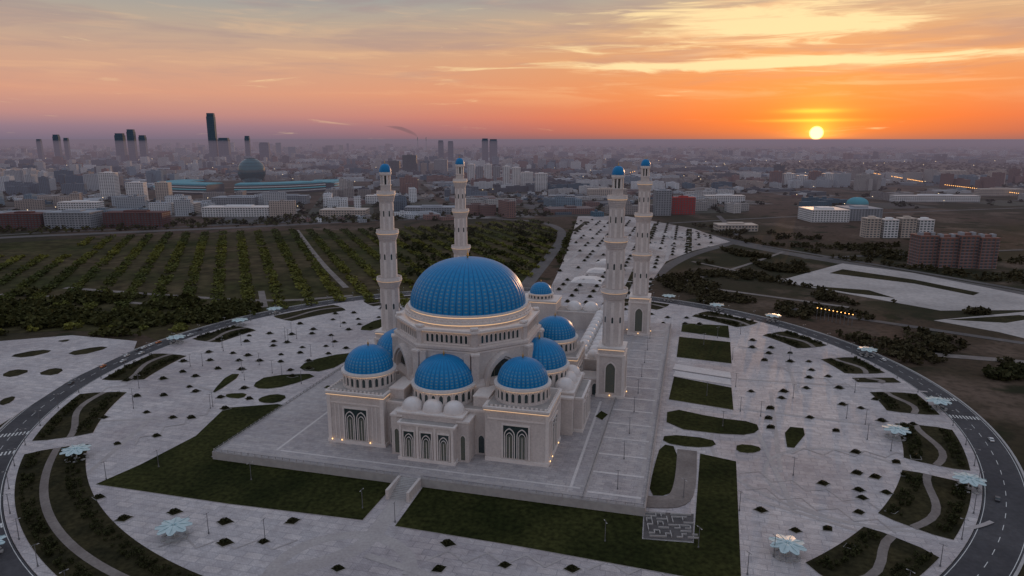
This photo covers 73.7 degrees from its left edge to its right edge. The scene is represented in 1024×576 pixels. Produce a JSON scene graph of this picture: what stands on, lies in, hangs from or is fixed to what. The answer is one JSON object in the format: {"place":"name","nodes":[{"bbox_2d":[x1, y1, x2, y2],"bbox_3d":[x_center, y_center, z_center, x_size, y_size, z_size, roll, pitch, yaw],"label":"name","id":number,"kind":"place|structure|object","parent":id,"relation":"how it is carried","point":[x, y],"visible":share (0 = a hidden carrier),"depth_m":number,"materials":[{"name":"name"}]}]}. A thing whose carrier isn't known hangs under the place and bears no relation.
{"place":"outdoors","nodes":[
{"label":"outdoors","id":0,"kind":"place"},
{"bbox_2d":[0,335,136,424],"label":"plaza pavement","id":1,"kind":"structure","parent":0,"point":[32,386],"depth_m":453.99,"materials":[{"name":"stone"}]},
{"bbox_2d":[3,369,27,376],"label":"verge grass patch","id":2,"kind":"object","parent":1,"relation":"on","point":[13,373],"visible":1,"depth_m":432.26,"materials":[{"name":"plant"}]},
{"bbox_2d":[11,350,50,357],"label":"verge grass patch","id":3,"kind":"object","parent":1,"relation":"on","point":[30,353],"visible":1,"depth_m":472.60,"materials":[{"name":"plant"}]},
{"bbox_2d":[68,346,106,354],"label":"verge grass patch","id":4,"kind":"object","parent":1,"relation":"on","point":[85,351],"visible":1,"depth_m":479.30,"materials":[{"name":"plant"}]},
{"bbox_2d":[0,220,554,339],"bbox_3d":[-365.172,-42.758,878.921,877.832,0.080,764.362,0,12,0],"label":"orchard ground","id":5,"kind":"structure","parent":0,"point":[53,249],"depth_m":810.61,"materials":[{"name":"plant"}]},
{"bbox_2d":[0,219,557,331],"bbox_3d":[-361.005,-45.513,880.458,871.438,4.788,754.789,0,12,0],"label":"orchard trees","id":6,"kind":"object","parent":5,"relation":"on","point":[219,277],"visible":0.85,"depth_m":807.91,"materials":[{"name":"green plant"}]},
{"bbox_2d":[212,321,671,516],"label":"mosque platform pavement","id":7,"kind":"structure","parent":0,"point":[314,437],"depth_m":313.40,"materials":[{"name":"stone"}]},
{"bbox_2d":[374,163,401,344],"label":"minaret","id":8,"kind":"object","parent":7,"relation":"on","point":[389,279],"visible":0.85,"depth_m":399.47,"materials":[{"name":"stone"}]},
{"bbox_2d":[213,324,670,506],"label":"platform balustrade","id":9,"kind":"object","parent":7,"relation":"on","point":[347,467],"visible":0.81,"depth_m":300.72,"materials":[{"name":"stone"}]},
{"bbox_2d":[451,156,470,256],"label":"minaret","id":10,"kind":"object","parent":7,"relation":"on","point":[460,246],"visible":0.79,"depth_m":516.50,"materials":[{"name":"stone"}]},
{"bbox_2d":[324,249,602,467],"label":"grand mosque","id":11,"kind":"structure","parent":7,"relation":"on","point":[467,359],"depth_m":321.35,"materials":[{"name":"stone"}]},
{"bbox_2d":[595,162,628,398],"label":"minaret","id":12,"kind":"object","parent":7,"relation":"on","point":[611,366],"visible":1,"depth_m":372.90,"materials":[{"name":"stone"}]},
{"bbox_2d":[627,158,652,335],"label":"minaret","id":13,"kind":"object","parent":7,"relation":"on","point":[639,309],"visible":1,"depth_m":494.43,"materials":[{"name":"stone"}]},
{"bbox_2d":[3,291,981,575],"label":"plaza pavement","id":14,"kind":"structure","parent":0,"point":[821,399],"depth_m":320.26,"materials":[{"name":"stone"}]},
{"bbox_2d":[59,442,90,462],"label":"flower canopy","id":15,"kind":"object","parent":14,"relation":"on","point":[79,449],"visible":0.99,"depth_m":315.99,"materials":[{"name":"white paint"}]},
{"bbox_2d":[155,516,192,543],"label":"flower canopy","id":16,"kind":"object","parent":14,"relation":"on","point":[171,527],"visible":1,"depth_m":253.19,"materials":[{"name":"fabric"}]},
{"bbox_2d":[215,538,234,547],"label":"planter bed","id":17,"kind":"object","parent":14,"relation":"on","point":[223,542],"visible":1,"depth_m":249.89,"materials":[{"name":"plant"}]},
{"bbox_2d":[213,374,238,392],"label":"lawn","id":18,"kind":"structure","parent":14,"relation":"on","point":[226,381],"depth_m":417.33,"materials":[{"name":"green plant"}]},
{"bbox_2d":[96,404,390,519],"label":"lawn","id":19,"kind":"structure","parent":14,"relation":"on","point":[191,468],"depth_m":295.43,"materials":[{"name":"green plant"}]},
{"bbox_2d":[258,394,285,402],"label":"lawn","id":20,"kind":"structure","parent":14,"relation":"on","point":[273,398],"depth_m":389.97,"materials":[{"name":"green plant"}]},
{"bbox_2d":[254,374,314,388],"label":"lawn","id":21,"kind":"structure","parent":14,"relation":"on","point":[276,381],"depth_m":418.25,"materials":[{"name":"green plant"}]},
{"bbox_2d":[300,353,348,371],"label":"lawn","id":22,"kind":"structure","parent":14,"relation":"on","point":[325,363],"depth_m":451.82,"materials":[{"name":"green plant"}]},
{"bbox_2d":[361,319,381,330],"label":"lawn","id":23,"kind":"structure","parent":14,"relation":"on","point":[375,324],"depth_m":542.74,"materials":[{"name":"green plant"}]},
{"bbox_2d":[385,475,420,502],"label":"platform stairs","id":24,"kind":"structure","parent":14,"relation":"on","point":[404,489],"depth_m":284.67,"materials":[{"name":"stone"}]},
{"bbox_2d":[14,296,971,575],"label":"verge grass","id":25,"kind":"structure","parent":14,"relation":"on","point":[74,524],"depth_m":279.99,"materials":[{"name":"plant"}]},
{"bbox_2d":[18,311,967,575],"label":"verge shrubs","id":26,"kind":"object","parent":14,"relation":"on","point":[920,559],"visible":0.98,"depth_m":281.74,"materials":[{"name":"green plant"}]},
{"bbox_2d":[41,346,993,575],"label":"plaza paving pattern","id":27,"kind":"object","parent":14,"relation":"on","point":[373,534],"visible":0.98,"depth_m":260.84},
{"bbox_2d":[395,454,740,575],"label":"lawn","id":28,"kind":"structure","parent":14,"relation":"on","point":[568,531],"depth_m":261.11,"materials":[{"name":"green plant"}]},
{"bbox_2d":[650,445,676,495],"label":"lawn","id":29,"kind":"structure","parent":14,"relation":"on","point":[663,477],"depth_m":303.40,"materials":[{"name":"green plant"}]},
{"bbox_2d":[643,511,698,541],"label":"maze garden","id":30,"kind":"object","parent":14,"relation":"on","point":[668,526],"visible":0.99,"depth_m":260.43,"materials":[{"name":"stone"}]},
{"bbox_2d":[663,435,715,447],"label":"lawn","id":31,"kind":"structure","parent":14,"relation":"on","point":[689,441],"depth_m":334.51,"materials":[{"name":"green plant"}]},
{"bbox_2d":[669,377,732,409],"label":"lawn","id":32,"kind":"structure","parent":14,"relation":"on","point":[693,391],"depth_m":397.64,"materials":[{"name":"green plant"}]},
{"bbox_2d":[673,364,731,384],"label":"terrace steps","id":33,"kind":"structure","parent":14,"relation":"on","point":[704,371],"depth_m":429.89,"materials":[{"name":"stone"}]},
{"bbox_2d":[677,337,731,363],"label":"lawn","id":34,"kind":"structure","parent":14,"relation":"on","point":[708,350],"depth_m":478.54,"materials":[{"name":"green plant"}]},
{"bbox_2d":[681,323,729,337],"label":"lawn","id":35,"kind":"structure","parent":14,"relation":"on","point":[714,330],"depth_m":531.34,"materials":[{"name":"green plant"}]},
{"bbox_2d":[667,410,758,434],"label":"lawn","id":36,"kind":"structure","parent":14,"relation":"on","point":[686,420],"depth_m":354.44,"materials":[{"name":"green plant"}]},
{"bbox_2d":[736,444,760,452],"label":"lawn","id":37,"kind":"structure","parent":14,"relation":"on","point":[743,448],"depth_m":326.94,"materials":[{"name":"green plant"}]},
{"bbox_2d":[769,533,806,562],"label":"flower canopy","id":38,"kind":"object","parent":14,"relation":"on","point":[784,545],"visible":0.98,"depth_m":241.75,"materials":[{"name":"fabric"}]},
{"bbox_2d":[785,427,804,447],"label":"lawn","id":39,"kind":"structure","parent":14,"relation":"on","point":[794,436],"depth_m":340.14,"materials":[{"name":"green plant"}]},
{"bbox_2d":[882,423,910,441],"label":"flower canopy","id":40,"kind":"object","parent":14,"relation":"on","point":[894,429],"visible":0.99,"depth_m":337.88,"materials":[{"name":"white paint"}]},
{"bbox_2d":[925,396,951,411],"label":"flower canopy","id":41,"kind":"object","parent":14,"relation":"on","point":[936,401],"visible":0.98,"depth_m":375.21,"materials":[{"name":"white paint"}]},
{"bbox_2d":[952,471,986,493],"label":"flower canopy","id":42,"kind":"object","parent":14,"relation":"on","point":[975,481],"visible":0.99,"depth_m":288.14,"materials":[{"name":"white paint"}]},
{"bbox_2d":[39,298,946,575],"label":"verge path","id":43,"kind":"structure","parent":0,"point":[73,546],"depth_m":279.85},
{"bbox_2d":[0,141,1023,575],"bbox_3d":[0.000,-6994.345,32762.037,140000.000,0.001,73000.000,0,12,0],"label":"ground","id":44,"kind":"structure","parent":0,"point":[996,405],"depth_m":983.71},
{"bbox_2d":[0,211,44,228],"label":"dark red hall","id":45,"kind":"structure","parent":44,"relation":"on","point":[28,219],"depth_m":1131.13,"materials":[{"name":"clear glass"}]},
{"bbox_2d":[43,209,103,228],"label":"dark steel hall","id":46,"kind":"structure","parent":44,"relation":"on","point":[75,218],"depth_m":1131.13,"materials":[{"name":"metal"}]},
{"bbox_2d":[102,210,170,227],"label":"school building","id":47,"kind":"structure","parent":44,"relation":"on","point":[145,218],"depth_m":1147.54,"materials":[{"name":"brick"}]},
{"bbox_2d":[237,158,265,182],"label":"sphere pavilion","id":48,"kind":"structure","parent":44,"relation":"on","point":[251,170],"depth_m":2024.39,"materials":[{"name":"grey glass"}]},
{"bbox_2d":[0,208,1023,381],"bbox_3d":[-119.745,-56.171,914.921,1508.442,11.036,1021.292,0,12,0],"label":"shrub thicket","id":49,"kind":"object","parent":44,"relation":"on","point":[42,316],"visible":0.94,"depth_m":617.39,"materials":[{"name":"green plant"}]},
{"bbox_2d":[0,150,1023,223],"bbox_3d":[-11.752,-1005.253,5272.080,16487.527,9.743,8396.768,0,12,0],"label":"city tree clumps","id":50,"kind":"object","parent":44,"relation":"on","point":[376,204],"visible":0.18,"depth_m":2737.07,"materials":[{"name":"green plant"}]},
{"bbox_2d":[713,222,757,230],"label":"school building","id":51,"kind":"structure","parent":44,"relation":"on","point":[736,225],"depth_m":1100.39,"materials":[{"name":"white concrete"}]},
{"bbox_2d":[769,170,781,182],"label":"apartment building","id":52,"kind":"structure","parent":44,"relation":"on","point":[775,176],"depth_m":2183.66,"materials":[{"name":"brick"}]},
{"bbox_2d":[798,206,850,221],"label":"shopping hall","id":53,"kind":"structure","parent":44,"relation":"on","point":[823,214],"depth_m":1221.53,"materials":[{"name":"stone"}]},
{"bbox_2d":[835,205,882,220],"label":"arena building","id":54,"kind":"structure","parent":44,"relation":"on","point":[857,212],"depth_m":1239.79,"materials":[{"name":"white concrete"}]},
{"bbox_2d":[860,216,881,237],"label":"apartment building","id":55,"kind":"structure","parent":44,"relation":"on","point":[870,227],"depth_m":1026.30,"materials":[{"name":"beige concrete"}]},
{"bbox_2d":[880,217,899,237],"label":"apartment building","id":56,"kind":"structure","parent":44,"relation":"on","point":[889,227],"depth_m":1025.77,"materials":[{"name":"stone"}]},
{"bbox_2d":[896,216,917,237],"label":"apartment building","id":57,"kind":"structure","parent":44,"relation":"on","point":[907,225],"depth_m":1025.45,"materials":[{"name":"beige concrete"}]},
{"bbox_2d":[907,232,939,266],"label":"unfinished apartment block","id":58,"kind":"structure","parent":44,"relation":"on","point":[923,247],"depth_m":793.81,"materials":[{"name":"brick"}]},
{"bbox_2d":[916,217,934,232],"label":"apartment building","id":59,"kind":"structure","parent":44,"relation":"on","point":[925,224],"depth_m":1024.81,"materials":[{"name":"stone"}]},
{"bbox_2d":[935,234,959,267],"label":"unfinished apartment block","id":60,"kind":"structure","parent":44,"relation":"on","point":[948,248],"depth_m":788.69,"materials":[{"name":"brick"}]},
{"bbox_2d":[950,232,980,267],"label":"unfinished apartment block","id":61,"kind":"structure","parent":44,"relation":"on","point":[968,249],"depth_m":784.18,"materials":[{"name":"brick"}]},
{"bbox_2d":[976,233,1000,268],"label":"unfinished apartment block","id":62,"kind":"structure","parent":44,"relation":"on","point":[988,251],"depth_m":780.30,"materials":[{"name":"brick"}]},
{"bbox_2d":[0,288,1023,575],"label":"ring road","id":63,"kind":"structure","parent":0,"point":[984,544],"depth_m":322.96,"materials":[{"name":"asphalt"}]},
{"bbox_2d":[0,291,1023,575],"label":"road markings","id":64,"kind":"object","parent":63,"relation":"on","point":[952,417],"visible":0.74,"depth_m":330.29,"materials":[{"name":"paint"}]},
{"bbox_2d":[0,291,1023,575],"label":"kerb","id":65,"kind":"structure","parent":63,"relation":"on","point":[1016,573],"depth_m":394.09,"materials":[{"name":"concrete"}]},
{"bbox_2d":[0,208,1023,362],"bbox_3d":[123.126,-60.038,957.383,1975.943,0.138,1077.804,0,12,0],"label":"roads","id":66,"kind":"structure","parent":0,"point":[528,282],"depth_m":823.30,"materials":[{"name":"asphalt"}]},
{"bbox_2d":[0,150,1023,224],"bbox_3d":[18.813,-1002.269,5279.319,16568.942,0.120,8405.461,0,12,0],"label":"city block ground","id":67,"kind":"structure","parent":0,"point":[709,210],"depth_m":1903.51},
{"bbox_2d":[36,139,44,160],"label":"downtown tower","id":68,"kind":"structure","parent":67,"relation":"on","point":[40,148],"depth_m":4414.17,"materials":[{"name":"blue glass"}]},
{"bbox_2d":[52,135,62,156],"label":"downtown tower","id":69,"kind":"structure","parent":67,"relation":"on","point":[57,146],"depth_m":4409.64,"materials":[{"name":"blue glass"}]},
{"bbox_2d":[63,138,71,159],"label":"downtown tower","id":70,"kind":"structure","parent":67,"relation":"on","point":[67,148],"depth_m":4412.58,"materials":[{"name":"blue glass"}]},
{"bbox_2d":[57,200,103,209],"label":"office building","id":71,"kind":"structure","parent":67,"relation":"on","point":[78,204],"depth_m":1384.11,"materials":[{"name":"concrete"}]},
{"bbox_2d":[98,171,120,198],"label":"white apartment tower","id":72,"kind":"structure","parent":67,"relation":"on","point":[109,185],"depth_m":1682.45,"materials":[{"name":"stone"}]},
{"bbox_2d":[114,133,127,161],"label":"downtown tower","id":73,"kind":"structure","parent":67,"relation":"on","point":[120,145],"depth_m":4409.40,"materials":[{"name":"blue glass"}]},
{"bbox_2d":[126,129,138,160],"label":"downtown tower","id":74,"kind":"structure","parent":67,"relation":"on","point":[132,144],"depth_m":4408.99,"materials":[{"name":"blue glass"}]},
{"bbox_2d":[125,181,148,200],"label":"apartment building","id":75,"kind":"structure","parent":67,"relation":"on","point":[135,187],"depth_m":1629.73,"materials":[{"name":"stone"}]},
{"bbox_2d":[138,135,148,156],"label":"downtown tower","id":76,"kind":"structure","parent":67,"relation":"on","point":[143,146],"depth_m":4409.50,"materials":[{"name":"blue glass"}]},
{"bbox_2d":[154,181,172,201],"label":"apartment building","id":77,"kind":"structure","parent":67,"relation":"on","point":[163,189],"depth_m":1595.92,"materials":[{"name":"beige concrete"}]},
{"bbox_2d":[206,113,218,160],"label":"glass skyscraper","id":78,"kind":"structure","parent":67,"relation":"on","point":[212,134],"depth_m":4396.32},
{"bbox_2d":[218,138,231,158],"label":"downtown tower","id":79,"kind":"structure","parent":67,"relation":"on","point":[224,147],"depth_m":4409.13,"materials":[{"name":"blue glass"}]},
{"bbox_2d":[211,195,257,204],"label":"hall building","id":80,"kind":"structure","parent":67,"relation":"on","point":[231,200],"depth_m":1476.33,"materials":[{"name":"white concrete"}]},
{"bbox_2d":[201,205,269,216],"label":"hall building","id":81,"kind":"structure","parent":67,"relation":"on","point":[235,210],"depth_m":1303.17,"materials":[{"name":"concrete"}]},
{"bbox_2d":[153,179,338,193],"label":"exhibition hall","id":82,"kind":"structure","parent":67,"relation":"on","point":[188,186],"depth_m":1870.05,"materials":[{"name":"teal glass"}]},
{"bbox_2d":[259,142,270,161],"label":"downtown tower","id":83,"kind":"structure","parent":67,"relation":"on","point":[264,149],"depth_m":4413.09,"materials":[{"name":"grey glass"}]},
{"bbox_2d":[286,194,309,203],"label":"office building","id":84,"kind":"structure","parent":67,"relation":"on","point":[301,198],"depth_m":1567.37,"materials":[{"name":"grey glass"}]},
{"bbox_2d":[319,207,369,217],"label":"hall building","id":85,"kind":"structure","parent":67,"relation":"on","point":[337,211],"depth_m":1281.88,"materials":[{"name":"white concrete"}]},
{"bbox_2d":[389,160,400,174],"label":"glass office tower","id":86,"kind":"structure","parent":67,"relation":"on","point":[395,166],"depth_m":2821.09,"materials":[{"name":"glass"}]},
{"bbox_2d":[402,155,416,171],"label":"glass office tower","id":87,"kind":"structure","parent":67,"relation":"on","point":[409,162],"depth_m":2817.51,"materials":[{"name":"glass"}]},
{"bbox_2d":[405,205,454,213],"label":"hall building","id":88,"kind":"structure","parent":67,"relation":"on","point":[447,209],"depth_m":1360.82,"materials":[{"name":"white concrete"}]},
{"bbox_2d":[434,159,447,173],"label":"glass office tower","id":89,"kind":"structure","parent":67,"relation":"on","point":[441,165],"depth_m":2820.16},
{"bbox_2d":[467,163,474,181],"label":"apartment building","id":90,"kind":"structure","parent":67,"relation":"on","point":[470,171],"depth_m":2347.73,"materials":[{"name":"stone"}]},
{"bbox_2d":[482,138,487,161],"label":"downtown tower","id":91,"kind":"structure","parent":67,"relation":"on","point":[485,149],"depth_m":4410.03,"materials":[{"name":"blue glass"}]},
{"bbox_2d":[484,163,491,178],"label":"apartment building","id":92,"kind":"structure","parent":67,"relation":"on","point":[487,170],"depth_m":2347.38,"materials":[{"name":"concrete"}]},
{"bbox_2d":[489,139,496,161],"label":"downtown tower","id":93,"kind":"structure","parent":67,"relation":"on","point":[492,147],"depth_m":4410.75,"materials":[{"name":"blue glass"}]},
{"bbox_2d":[503,165,509,184],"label":"apartment building","id":94,"kind":"structure","parent":67,"relation":"on","point":[506,174],"depth_m":2063.74,"materials":[{"name":"concrete"}]},
{"bbox_2d":[0,142,1023,222],"bbox_3d":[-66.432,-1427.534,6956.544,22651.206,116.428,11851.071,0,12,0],"label":"distant city buildings","id":95,"kind":"structure","parent":67,"relation":"on","point":[80,170],"depth_m":2558.78,"materials":[{"name":"concrete"}]},
{"bbox_2d":[512,167,520,185],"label":"apartment building","id":96,"kind":"structure","parent":67,"relation":"on","point":[516,175],"depth_m":2037.29,"materials":[{"name":"stone"}]},
{"bbox_2d":[521,171,532,185],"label":"apartment building","id":97,"kind":"structure","parent":67,"relation":"on","point":[526,176],"depth_m":1985.10,"materials":[{"name":"stone"}]},
{"bbox_2d":[535,172,547,190],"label":"apartment building","id":98,"kind":"structure","parent":67,"relation":"on","point":[540,181],"depth_m":1936.39,"materials":[{"name":"stone"}]},
{"bbox_2d":[587,188,626,195],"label":"office building","id":99,"kind":"structure","parent":67,"relation":"on","point":[600,191],"depth_m":1723.24,"materials":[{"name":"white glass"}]},
{"bbox_2d":[653,188,671,215],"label":"office tower","id":100,"kind":"structure","parent":67,"relation":"on","point":[662,200],"depth_m":1323.00,"materials":[{"name":"grey glass"}]},
{"bbox_2d":[671,196,695,213],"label":"red office building","id":101,"kind":"structure","parent":67,"relation":"on","point":[682,204],"depth_m":1347.01,"materials":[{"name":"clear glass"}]},
{"bbox_2d":[703,194,744,203],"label":"office building","id":102,"kind":"structure","parent":67,"relation":"on","point":[725,198],"depth_m":1566.88,"materials":[{"name":"concrete"}]},
{"bbox_2d":[846,197,868,205],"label":"domed arena","id":103,"kind":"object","parent":67,"relation":"on","point":[857,201],"visible":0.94,"depth_m":1462.10},
{"bbox_2d":[889,194,979,201],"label":"office building","id":104,"kind":"structure","parent":67,"relation":"on","point":[937,198],"depth_m":1616.91,"materials":[{"name":"stone"}]},
{"bbox_2d":[974,188,1023,195],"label":"office building","id":105,"kind":"structure","parent":67,"relation":"on","point":[994,191],"depth_m":1784.29,"materials":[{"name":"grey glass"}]},
{"bbox_2d":[0,0,1023,140],"label":"sky","id":106,"kind":"structure","parent":0,"point":[75,70],"materials":[{"name":"orange"}]},
{"bbox_2d":[551,216,729,297],"bbox_3d":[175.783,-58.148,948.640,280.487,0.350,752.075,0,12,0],"label":"boulevard pavement","id":107,"kind":"structure","parent":0,"point":[704,241],"depth_m":927.18,"materials":[{"name":"stone"}]},
{"bbox_2d":[570,259,605,283],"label":"boulevard steps","id":108,"kind":"structure","parent":107,"relation":"on","point":[588,279],"depth_m":720.29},
{"bbox_2d":[554,221,695,297],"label":"boulevard paving pattern","id":109,"kind":"object","parent":107,"relation":"attached to","point":[629,281],"visible":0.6,"depth_m":926.86},
{"bbox_2d":[646,449,696,507],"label":"curved ramp pavement","id":110,"kind":"structure","parent":0,"point":[686,465],"depth_m":291.81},
{"bbox_2d":[784,263,1023,337],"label":"parking lot pavement","id":111,"kind":"structure","parent":0,"point":[918,295],"depth_m":657.31,"materials":[{"name":"concrete"}]},
{"bbox_2d":[813,269,1023,322],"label":"parking lot green strip","id":112,"kind":"object","parent":111,"relation":"on","point":[1006,319],"visible":1,"depth_m":674.42,"materials":[{"name":"green plant"}]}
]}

